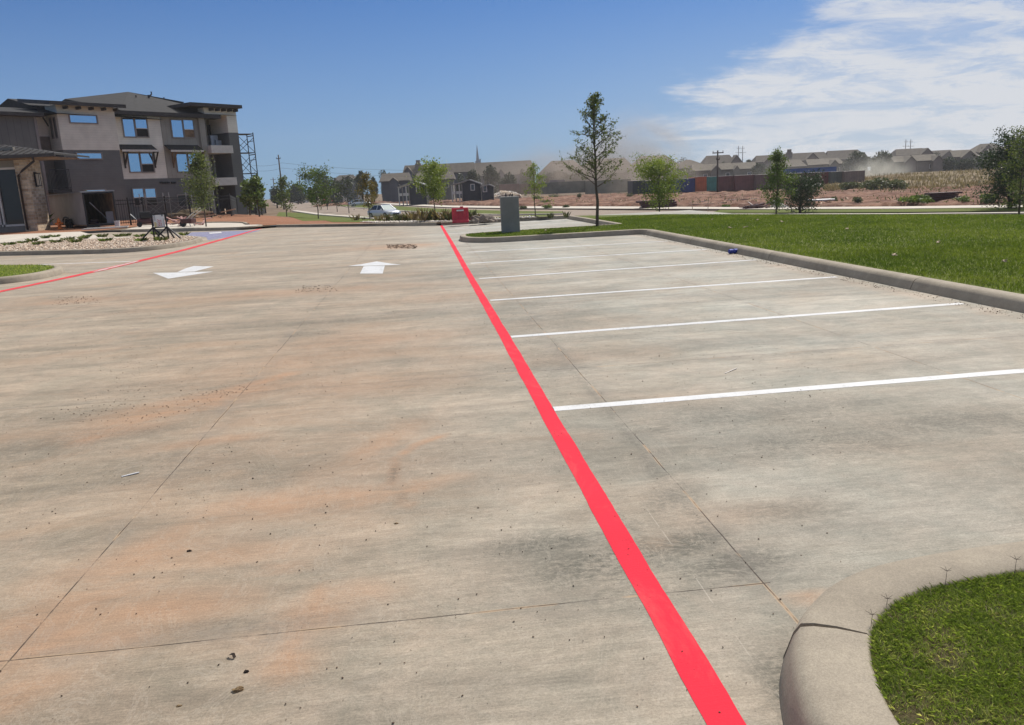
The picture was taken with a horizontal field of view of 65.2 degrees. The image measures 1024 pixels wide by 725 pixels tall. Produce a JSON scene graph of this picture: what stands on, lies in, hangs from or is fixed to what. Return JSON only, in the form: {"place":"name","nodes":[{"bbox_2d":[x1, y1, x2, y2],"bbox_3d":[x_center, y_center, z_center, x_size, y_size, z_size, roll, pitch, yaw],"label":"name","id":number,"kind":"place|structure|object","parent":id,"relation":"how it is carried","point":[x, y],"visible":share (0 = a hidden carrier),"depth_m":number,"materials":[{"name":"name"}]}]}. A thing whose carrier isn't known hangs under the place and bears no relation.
{"place":"outdoors","nodes":[
{"label":"outdoors","id":0,"kind":"place"},
{"bbox_2d":[0,232,160,242],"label":"sidewalk","id":1,"kind":"structure","parent":0,"point":[12,238],"depth_m":38.76,"materials":[{"name":"beige concrete"}]},
{"bbox_2d":[129,223,255,228],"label":"sidewalk","id":2,"kind":"structure","parent":0,"point":[209,225],"depth_m":43.17,"materials":[{"name":"beige concrete"}]},
{"bbox_2d":[179,147,220,226],"bbox_3d":[-15.957,-8.980,40.861,2.342,4.386,2.700,-4,13,-6],"label":"young tree","id":3,"kind":"object","parent":2,"relation":"on","point":[198,160],"visible":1,"depth_m":40.81,"materials":[{"name":"green plant"}]},
{"bbox_2d":[0,214,414,234],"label":"dirt","id":4,"kind":"structure","parent":0,"point":[262,220],"depth_m":50.27,"materials":[{"name":"brown soil"}]},
{"bbox_2d":[0,144,89,232],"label":"clubhouse","id":5,"kind":"structure","parent":4,"relation":"on","point":[23,205],"depth_m":48.72,"materials":[{"name":"stone"}]},
{"bbox_2d":[0,167,24,226],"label":"window","id":6,"kind":"structure","parent":5,"relation":"in","point":[11,214],"depth_m":48.78,"materials":[{"name":"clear glass"}]},
{"bbox_2d":[46,190,117,227],"bbox_3d":[-28.572,-10.073,52.824,2.085,2.229,10.606,-13,16,-39],"label":"cargo trailer","id":7,"kind":"object","parent":4,"relation":"on","point":[73,209],"visible":0.86,"depth_m":51.56,"materials":[{"name":"grey metal"}]},
{"bbox_2d":[236,179,254,214],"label":"young tree","id":8,"kind":"object","parent":4,"relation":"on","point":[245,202],"visible":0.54,"depth_m":65.64,"materials":[{"name":"green plant"}]},
{"bbox_2d":[240,172,268,216],"bbox_3d":[-19.817,-12.894,61.706,1.988,3.569,2.165,0,13,15],"label":"young tree","id":9,"kind":"object","parent":4,"relation":"on","point":[255,185],"visible":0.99,"depth_m":61.47,"materials":[{"name":"green plant"}]},
{"bbox_2d":[277,212,430,221],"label":"grass verge","id":10,"kind":"object","parent":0,"point":[305,217],"depth_m":80.93,"materials":[{"name":"green plant"}]},
{"bbox_2d":[272,175,293,216],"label":"young tree","id":11,"kind":"object","parent":10,"relation":"on","point":[286,195],"visible":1,"depth_m":89.48,"materials":[{"name":"green plant"}]},
{"bbox_2d":[292,162,338,218],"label":"young tree","id":12,"kind":"object","parent":10,"relation":"on","point":[312,173],"visible":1,"depth_m":71.30,"materials":[{"name":"green plant"}]},
{"bbox_2d":[353,171,379,218],"bbox_3d":[-10.727,-12.403,59.625,2.295,3.809,1.819,-4,13,-6],"label":"young tree","id":13,"kind":"object","parent":10,"relation":"on","point":[366,176],"visible":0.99,"depth_m":59.47,"materials":[{"name":"green plant"}]},
{"bbox_2d":[338,202,562,213],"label":"grass median","id":14,"kind":"object","parent":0,"point":[440,210],"depth_m":97.29,"materials":[{"name":"green plant"}]},
{"bbox_2d":[335,174,357,210],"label":"young tree","id":15,"kind":"object","parent":14,"relation":"on","point":[344,188],"visible":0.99,"depth_m":117.29,"materials":[{"name":"green plant"}]},
{"bbox_2d":[77,170,896,231],"bbox_3d":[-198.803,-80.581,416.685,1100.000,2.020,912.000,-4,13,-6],"label":"ground","id":16,"kind":"structure","parent":0,"point":[272,209],"depth_m":180.03,"materials":[{"name":"soil"}]},
{"bbox_2d":[0,92,247,232],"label":"apartment building","id":17,"kind":"structure","parent":16,"relation":"on","point":[132,145],"depth_m":68.15,"materials":[{"name":"grey paint"}]},
{"bbox_2d":[68,114,97,123],"bbox_3d":[-33.896,-19.247,63.266,0.090,0.709,2.270,6,15,35],"label":"window","id":18,"kind":"structure","parent":17,"relation":"in","point":[79,118],"depth_m":63.21,"materials":[{"name":"blue glass"}]},
{"bbox_2d":[121,117,136,137],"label":"window","id":19,"kind":"structure","parent":17,"relation":"in","point":[128,124],"depth_m":67.63,"materials":[{"name":"blue glass"}]},
{"bbox_2d":[128,153,141,172],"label":"window","id":20,"kind":"structure","parent":17,"relation":"in","point":[134,163],"depth_m":68.29,"materials":[{"name":"blue glass"}]},
{"bbox_2d":[133,116,149,137],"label":"window","id":21,"kind":"structure","parent":17,"relation":"in","point":[142,131],"depth_m":68.55,"materials":[{"name":"blue glass"}]},
{"bbox_2d":[139,153,154,172],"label":"window","id":22,"kind":"structure","parent":17,"relation":"in","point":[147,161],"depth_m":69.24,"materials":[{"name":"blue glass"}]},
{"bbox_2d":[170,119,184,137],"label":"window","id":23,"kind":"structure","parent":17,"relation":"in","point":[177,130],"depth_m":71.15,"materials":[{"name":"blue glass"}]},
{"bbox_2d":[176,153,188,172],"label":"window","id":24,"kind":"structure","parent":17,"relation":"in","point":[181,158],"depth_m":71.81,"materials":[{"name":"blue glass"}]},
{"bbox_2d":[183,119,195,137],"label":"window","id":25,"kind":"structure","parent":17,"relation":"in","point":[188,124],"depth_m":72.10,"materials":[{"name":"blue glass"}]},
{"bbox_2d":[115,194,265,224],"bbox_3d":[-33.263,-18.815,98.370,5.878,3.570,98.154,-6,13,-12],"label":"metal fence","id":26,"kind":"object","parent":16,"relation":"on","point":[232,202],"visible":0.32,"depth_m":57.00,"materials":[{"name":"black metal"}]},
{"bbox_2d":[238,132,262,214],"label":"scaffold tower","id":27,"kind":"structure","parent":16,"relation":"on","point":[249,163],"depth_m":79.81,"materials":[{"name":"black metal"}]},
{"bbox_2d":[288,183,306,203],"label":"broadleaf tree","id":28,"kind":"object","parent":16,"relation":"on","point":[297,197],"visible":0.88,"depth_m":258.82,"materials":[{"name":"green plant"}]},
{"bbox_2d":[330,175,361,201],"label":"apartment house","id":29,"kind":"structure","parent":16,"relation":"on","point":[339,177],"depth_m":262.19,"materials":[{"name":"grey"}]},
{"bbox_2d":[379,172,412,201],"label":"apartment house","id":30,"kind":"structure","parent":16,"relation":"on","point":[390,182],"depth_m":214.91,"materials":[{"name":"grey"}]},
{"bbox_2d":[397,182,428,205],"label":"timber house","id":31,"kind":"structure","parent":16,"relation":"on","point":[414,199],"depth_m":149.97,"materials":[{"name":"wood"}]},
{"bbox_2d":[406,155,453,208],"bbox_3d":[-5.028,-10.720,49.354,2.894,3.973,3.290,-4,13,-6],"label":"young tree","id":32,"kind":"object","parent":16,"relation":"on","point":[433,176],"visible":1,"depth_m":49.15,"materials":[{"name":"green plant"}]},
{"bbox_2d":[414,172,455,199],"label":"apartment house","id":33,"kind":"structure","parent":16,"relation":"on","point":[448,192],"depth_m":217.30,"materials":[{"name":"grey"}]},
{"bbox_2d":[403,160,476,197],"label":"apartment house","id":34,"kind":"structure","parent":16,"relation":"on","point":[462,169],"depth_m":253.36,"materials":[{"name":"grey"}]},
{"bbox_2d":[450,179,481,201],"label":"timber house","id":35,"kind":"structure","parent":16,"relation":"on","point":[471,191],"depth_m":151.84,"materials":[{"name":"wood"}]},
{"bbox_2d":[482,164,500,192],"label":"broadleaf tree","id":36,"kind":"object","parent":16,"relation":"on","point":[492,175],"visible":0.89,"depth_m":203.59,"materials":[{"name":"green plant"}]},
{"bbox_2d":[475,160,535,193],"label":"apartment house","id":37,"kind":"structure","parent":16,"relation":"on","point":[512,167],"depth_m":264.47,"materials":[{"name":"grey"}]},
{"bbox_2d":[535,160,591,183],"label":"apartment house","id":38,"kind":"structure","parent":16,"relation":"on","point":[551,166],"depth_m":302.63,"materials":[{"name":"grey"}]},
{"bbox_2d":[584,158,630,180],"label":"apartment house","id":39,"kind":"structure","parent":16,"relation":"on","point":[626,163],"depth_m":312.24,"materials":[{"name":"grey"}]},
{"bbox_2d":[585,179,630,193],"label":"shipping container","id":40,"kind":"object","parent":16,"relation":"on","point":[617,186],"visible":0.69,"depth_m":179.75,"materials":[{"name":"grey metal"}]},
{"bbox_2d":[627,155,677,180],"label":"apartment house","id":41,"kind":"structure","parent":16,"relation":"on","point":[630,175],"depth_m":302.28,"materials":[{"name":"grey"}]},
{"bbox_2d":[375,203,1017,210],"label":"kerb","id":42,"kind":"structure","parent":16,"relation":"on","point":[644,209],"depth_m":78.13,"materials":[{"name":"concrete"}]},
{"bbox_2d":[686,163,739,176],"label":"apartment house","id":43,"kind":"structure","parent":16,"relation":"on","point":[710,170],"depth_m":222.65,"materials":[{"name":"beige"}]},
{"bbox_2d":[701,155,741,163],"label":"apartment house","id":44,"kind":"structure","parent":16,"relation":"on","point":[723,158],"depth_m":291.26,"materials":[{"name":"grey"}]},
{"bbox_2d":[765,159,807,173],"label":"apartment house","id":45,"kind":"structure","parent":16,"relation":"on","point":[796,163],"depth_m":219.61,"materials":[{"name":"beige"}]},
{"bbox_2d":[782,149,828,161],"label":"apartment house","id":46,"kind":"structure","parent":16,"relation":"on","point":[790,155],"depth_m":281.48,"materials":[{"name":"grey"}]},
{"bbox_2d":[803,158,843,170],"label":"apartment house","id":47,"kind":"structure","parent":16,"relation":"on","point":[825,162],"depth_m":220.86,"materials":[{"name":"beige"}]},
{"bbox_2d":[826,149,867,174],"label":"apartment house","id":48,"kind":"structure","parent":16,"relation":"on","point":[842,155],"depth_m":302.05,"materials":[{"name":"grey"}]},
{"bbox_2d":[842,151,869,170],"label":"broadleaf tree","id":49,"kind":"object","parent":16,"relation":"on","point":[857,161],"visible":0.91,"depth_m":213.49,"materials":[{"name":"grey plant"}]},
{"bbox_2d":[865,150,892,173],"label":"broadleaf tree","id":50,"kind":"object","parent":16,"relation":"on","point":[877,164],"visible":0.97,"depth_m":218.15,"materials":[{"name":"grey plant"}]},
{"bbox_2d":[884,155,917,173],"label":"apartment house","id":51,"kind":"structure","parent":16,"relation":"on","point":[902,164],"depth_m":222.72,"materials":[{"name":"beige"}]},
{"bbox_2d":[891,148,933,155],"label":"apartment house","id":52,"kind":"structure","parent":16,"relation":"on","point":[910,152],"depth_m":301.32,"materials":[{"name":"grey"}]},
{"bbox_2d":[911,154,943,171],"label":"apartment house","id":53,"kind":"structure","parent":16,"relation":"on","point":[930,162],"depth_m":224.64,"materials":[{"name":"beige"}]},
{"bbox_2d":[941,150,977,170],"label":"apartment house","id":54,"kind":"structure","parent":16,"relation":"on","point":[958,155],"depth_m":240.86,"materials":[{"name":"beige"}]},
{"bbox_2d":[0,210,1023,724],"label":"parking lot","id":55,"kind":"structure","parent":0,"point":[292,596],"depth_m":4.37,"materials":[{"name":"concrete"}]},
{"bbox_2d":[0,264,64,283],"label":"kerb","id":56,"kind":"structure","parent":55,"relation":"on","point":[56,270],"depth_m":17.27,"materials":[{"name":"concrete"}]},
{"bbox_2d":[0,264,53,276],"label":"turf","id":57,"kind":"structure","parent":56,"relation":"in","point":[20,271],"depth_m":18.38,"materials":[{"name":"green plant"}]},
{"bbox_2d":[0,236,202,255],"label":"kerb","id":58,"kind":"structure","parent":55,"relation":"on","point":[110,250],"depth_m":25.96,"materials":[{"name":"concrete"}]},
{"bbox_2d":[155,266,213,278],"bbox_3d":[-7.189,-1.984,17.478,1.255,0.001,2.871,-7,13,-18],"label":"arrow marking","id":59,"kind":"object","parent":55,"relation":"on","point":[186,272],"visible":1,"depth_m":17.20,"materials":[{"name":"white paint"}]},
{"bbox_2d":[121,224,263,231],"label":"kerb","id":60,"kind":"structure","parent":55,"relation":"on","point":[198,229],"depth_m":39.67,"materials":[{"name":"concrete"}]},
{"bbox_2d":[188,231,256,239],"bbox_3d":[-12.399,-5.638,35.025,3.184,0.001,9.176,-10,14,-28],"label":"accessible bay marking","id":61,"kind":"object","parent":55,"relation":"on","point":[205,234],"visible":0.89,"depth_m":35.08,"materials":[{"name":"blue paint"}]},
{"bbox_2d":[276,222,438,227],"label":"kerb","id":62,"kind":"structure","parent":55,"relation":"on","point":[368,224],"depth_m":35.82,"materials":[{"name":"concrete"}]},
{"bbox_2d":[350,261,399,272],"bbox_3d":[-2.738,-1.950,16.342,1.011,0.001,2.748,-7,13,-17],"label":"arrow marking","id":63,"kind":"object","parent":55,"relation":"on","point":[368,268],"visible":1,"depth_m":16.37,"materials":[{"name":"white paint"}]},
{"bbox_2d":[0,281,868,723],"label":"soil crumbs","id":64,"kind":"object","parent":55,"relation":"on","point":[420,455],"visible":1,"depth_m":4.99,"materials":[{"name":"brown soil"}]},
{"bbox_2d":[452,206,468,222],"bbox_3d":[-2.059,-5.894,31.870,0.664,0.638,0.323,-3,13,-3],"label":"barrier","id":65,"kind":"object","parent":55,"relation":"on","point":[460,214],"visible":0.99,"depth_m":31.78,"materials":[{"name":"red plastic"}]},
{"bbox_2d":[441,215,566,225],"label":"kerb","id":66,"kind":"structure","parent":55,"relation":"on","point":[521,219],"depth_m":33.26,"materials":[{"name":"concrete"}]},
{"bbox_2d":[459,223,648,242],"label":"kerb","id":67,"kind":"structure","parent":55,"relation":"on","point":[464,238],"depth_m":21.86,"materials":[{"name":"concrete"}]},
{"bbox_2d":[441,225,745,724],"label":"fire lane line","id":68,"kind":"object","parent":55,"relation":"on","point":[708,692],"visible":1,"depth_m":3.18,"materials":[{"name":"red paint"}]},
{"bbox_2d":[491,276,834,300],"bbox_3d":[2.180,-1.036,11.151,5.003,0.001,0.113,-4,13,-7],"label":"parking line","id":69,"kind":"object","parent":55,"relation":"on","point":[661,288],"visible":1,"depth_m":11.14,"materials":[{"name":"white paint"}]},
{"bbox_2d":[511,303,962,337],"bbox_3d":[2.476,-0.458,8.493,5.028,0.001,0.114,-4,13,-7],"label":"parking line","id":70,"kind":"object","parent":55,"relation":"on","point":[554,333],"visible":1,"depth_m":8.47,"materials":[{"name":"white paint"}]},
{"bbox_2d":[553,369,1023,410],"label":"parking line","id":71,"kind":"object","parent":55,"relation":"on","point":[754,392],"visible":1,"depth_m":5.68,"materials":[{"name":"white paint"}]},
{"bbox_2d":[645,229,1023,312],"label":"kerb","id":72,"kind":"structure","parent":55,"relation":"on","point":[1006,300],"depth_m":10.75,"materials":[{"name":"concrete"}]},
{"bbox_2d":[779,541,1023,724],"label":"kerb","id":73,"kind":"structure","parent":55,"relation":"on","point":[827,669],"depth_m":2.44,"materials":[{"name":"concrete"}]},
{"bbox_2d":[865,569,1023,724],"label":"turf","id":74,"kind":"structure","parent":73,"relation":"in","point":[911,718],"depth_m":2.26,"materials":[{"name":"plant"}]},
{"bbox_2d":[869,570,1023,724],"bbox_3d":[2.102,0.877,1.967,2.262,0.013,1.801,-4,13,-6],"label":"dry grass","id":75,"kind":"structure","parent":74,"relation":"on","point":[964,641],"depth_m":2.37,"materials":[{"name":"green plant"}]},
{"bbox_2d":[0,0,1023,225],"label":"sky","id":76,"kind":"structure","parent":0,"point":[364,86],"materials":[{"name":"blue"}]},
{"bbox_2d":[521,215,547,216],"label":"grass verge","id":77,"kind":"object","parent":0,"point":[536,215],"depth_m":75.20,"materials":[{"name":"green plant"}]},
{"bbox_2d":[518,161,553,215],"bbox_3d":[1.628,-10.654,49.764,2.100,3.694,1.993,1,13,19],"label":"young tree","id":78,"kind":"object","parent":77,"relation":"on","point":[533,169],"visible":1,"depth_m":49.54,"materials":[{"name":"green plant"}]},
{"bbox_2d":[274,201,1023,217],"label":"road","id":79,"kind":"structure","parent":0,"point":[307,207],"depth_m":88.67,"materials":[{"name":"grey concrete"}]},
{"bbox_2d":[367,204,400,217],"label":"parked car","id":80,"kind":"object","parent":79,"relation":"on","point":[386,209],"visible":0.83,"depth_m":88.83,"materials":[{"name":"silver metal"}]},
{"bbox_2d":[733,212,1023,214],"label":"kerb","id":81,"kind":"structure","parent":79,"relation":"on","point":[928,213],"depth_m":46.41,"materials":[{"name":"grey concrete"}]},
{"bbox_2d":[313,185,1022,206],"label":"dirt field","id":82,"kind":"structure","parent":0,"point":[608,199],"depth_m":89.00,"materials":[{"name":"brown soil"}]},
{"bbox_2d":[541,181,584,193],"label":"shipping container","id":83,"kind":"object","parent":82,"relation":"on","point":[565,187],"visible":0.98,"depth_m":181.76,"materials":[{"name":"grey metal"}]},
{"bbox_2d":[627,180,644,193],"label":"shipping container","id":84,"kind":"object","parent":82,"relation":"on","point":[633,186],"visible":0.93,"depth_m":147.86,"materials":[{"name":"grey metal"}]},
{"bbox_2d":[718,176,733,190],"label":"shipping container","id":85,"kind":"object","parent":82,"relation":"on","point":[725,183],"visible":0.74,"depth_m":142.74,"materials":[{"name":"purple metal"}]},
{"bbox_2d":[733,175,753,190],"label":"shipping container","id":86,"kind":"object","parent":82,"relation":"on","point":[743,182],"visible":0.78,"depth_m":141.77,"materials":[{"name":"metal"}]},
{"bbox_2d":[576,186,988,203],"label":"dry weeds","id":87,"kind":"object","parent":82,"relation":"on","point":[941,188],"visible":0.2,"depth_m":84.51,"materials":[{"name":"beige plant"}]},
{"bbox_2d":[860,177,891,189],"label":"shrub","id":88,"kind":"object","parent":82,"relation":"on","point":[875,183],"visible":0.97,"depth_m":95.83,"materials":[{"name":"green plant"}]},
{"bbox_2d":[897,193,934,203],"bbox_3d":[29.715,-11.865,59.001,2.569,1.174,2.511,1,13,17],"label":"shrub","id":89,"kind":"object","parent":82,"relation":"on","point":[924,198],"visible":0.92,"depth_m":58.43,"materials":[{"name":"green plant"}]},
{"bbox_2d":[918,191,962,201],"bbox_3d":[33.312,-12.788,62.434,3.218,0.933,1.132,-3,13,0],"label":"beam stack","id":90,"kind":"object","parent":82,"relation":"on","point":[936,196],"visible":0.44,"depth_m":61.98,"materials":[{"name":"red paint"}]},
{"bbox_2d":[380,203,1022,208],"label":"sidewalk","id":91,"kind":"structure","parent":0,"point":[883,207],"depth_m":70.53,"materials":[{"name":"grey concrete"}]},
{"bbox_2d":[468,213,1023,293],"bbox_3d":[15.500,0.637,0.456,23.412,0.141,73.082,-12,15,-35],"label":"lawn","id":92,"kind":"structure","parent":0,"point":[780,250],"depth_m":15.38,"materials":[{"name":"green plant"}]},
{"bbox_2d":[500,193,519,232],"bbox_3d":[-0.063,-4.404,23.793,0.540,1.252,0.540,-3,13,-2],"label":"utility box","id":93,"kind":"object","parent":92,"relation":"on","point":[509,213],"visible":0.88,"depth_m":23.53,"materials":[{"name":"grey metal"}]},
{"bbox_2d":[466,223,649,236],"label":"grass","id":94,"kind":"structure","parent":92,"relation":"on","point":[570,229],"depth_m":23.14,"materials":[{"name":"green plant"}]},
{"bbox_2d":[553,92,625,225],"bbox_3d":[2.397,-6.027,24.193,2.235,4.109,1.835,-4,13,-6],"label":"young oak tree","id":95,"kind":"object","parent":92,"relation":"on","point":[593,108],"visible":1,"depth_m":23.89,"materials":[{"name":"green plant"}]},
{"bbox_2d":[715,208,1023,212],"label":"grass verge","id":96,"kind":"object","parent":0,"point":[878,210],"depth_m":53.59,"materials":[{"name":"green plant"}]},
{"bbox_2d":[777,165,834,213],"bbox_3d":[20.141,-11.850,55.656,4.261,3.593,3.723,2,13,21],"label":"bush","id":97,"kind":"object","parent":96,"relation":"on","point":[811,187],"visible":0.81,"depth_m":55.33,"materials":[{"name":"green plant"}]},
{"bbox_2d":[967,125,1023,208],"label":"tree","id":98,"kind":"object","parent":96,"relation":"on","point":[995,190],"visible":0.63,"depth_m":48.36,"materials":[{"name":"green plant"}]},
{"bbox_2d":[798,239,1023,292],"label":"grass","id":99,"kind":"structure","parent":0,"point":[979,249],"depth_m":11.67,"materials":[{"name":"green plant"}]},
{"bbox_2d":[830,170,1001,188],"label":"hill","id":100,"kind":"structure","parent":0,"point":[935,173],"depth_m":134.61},
{"bbox_2d":[783,166,836,172],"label":"shipping container","id":101,"kind":"object","parent":100,"relation":"on","point":[826,169],"visible":0.21,"depth_m":167.55,"materials":[{"name":"blue metal"}]},
{"bbox_2d":[842,170,864,182],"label":"shipping container","id":102,"kind":"object","parent":100,"relation":"on","point":[850,176],"visible":0.45,"depth_m":135.66,"materials":[{"name":"beige metal"}]},
{"bbox_2d":[823,168,1018,190],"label":"dry weeds","id":103,"kind":"object","parent":100,"relation":"on","point":[831,187],"visible":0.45,"depth_m":119.49,"materials":[{"name":"beige plant"}]},
{"label":"gravel bed","id":104,"kind":"structure","parent":0,"visible":0},
{"bbox_2d":[0,236,196,250],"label":"gravel","id":105,"kind":"structure","parent":104,"relation":"on","point":[119,242],"depth_m":28.54,"materials":[{"name":"beige gravel"}]},
{"bbox_2d":[143,212,181,239],"bbox_3d":[-12.938,-5.000,29.447,1.482,1.007,0.715,-6,13,-14],"label":"notice board","id":106,"kind":"object","parent":104,"relation":"on","point":[159,220],"visible":0.98,"depth_m":29.30,"materials":[{"name":"white metal"}]},
{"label":"grass slope","id":107,"kind":"structure","parent":0,"visible":0},
{"bbox_2d":[627,145,691,211],"bbox_3d":[8.862,-10.578,47.621,4.038,4.633,3.764,-9,14,-27],"label":"young tree","id":108,"kind":"object","parent":107,"relation":"on","point":[659,166],"visible":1,"depth_m":47.32,"materials":[{"name":"green plant"}]},
{"bbox_2d":[757,146,803,213],"bbox_3d":[15.070,-10.022,45.593,2.370,4.552,2.442,-9,14,-26],"label":"young tree","id":109,"kind":"object","parent":107,"relation":"on","point":[777,157],"visible":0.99,"depth_m":45.38,"materials":[{"name":"green plant"}]},
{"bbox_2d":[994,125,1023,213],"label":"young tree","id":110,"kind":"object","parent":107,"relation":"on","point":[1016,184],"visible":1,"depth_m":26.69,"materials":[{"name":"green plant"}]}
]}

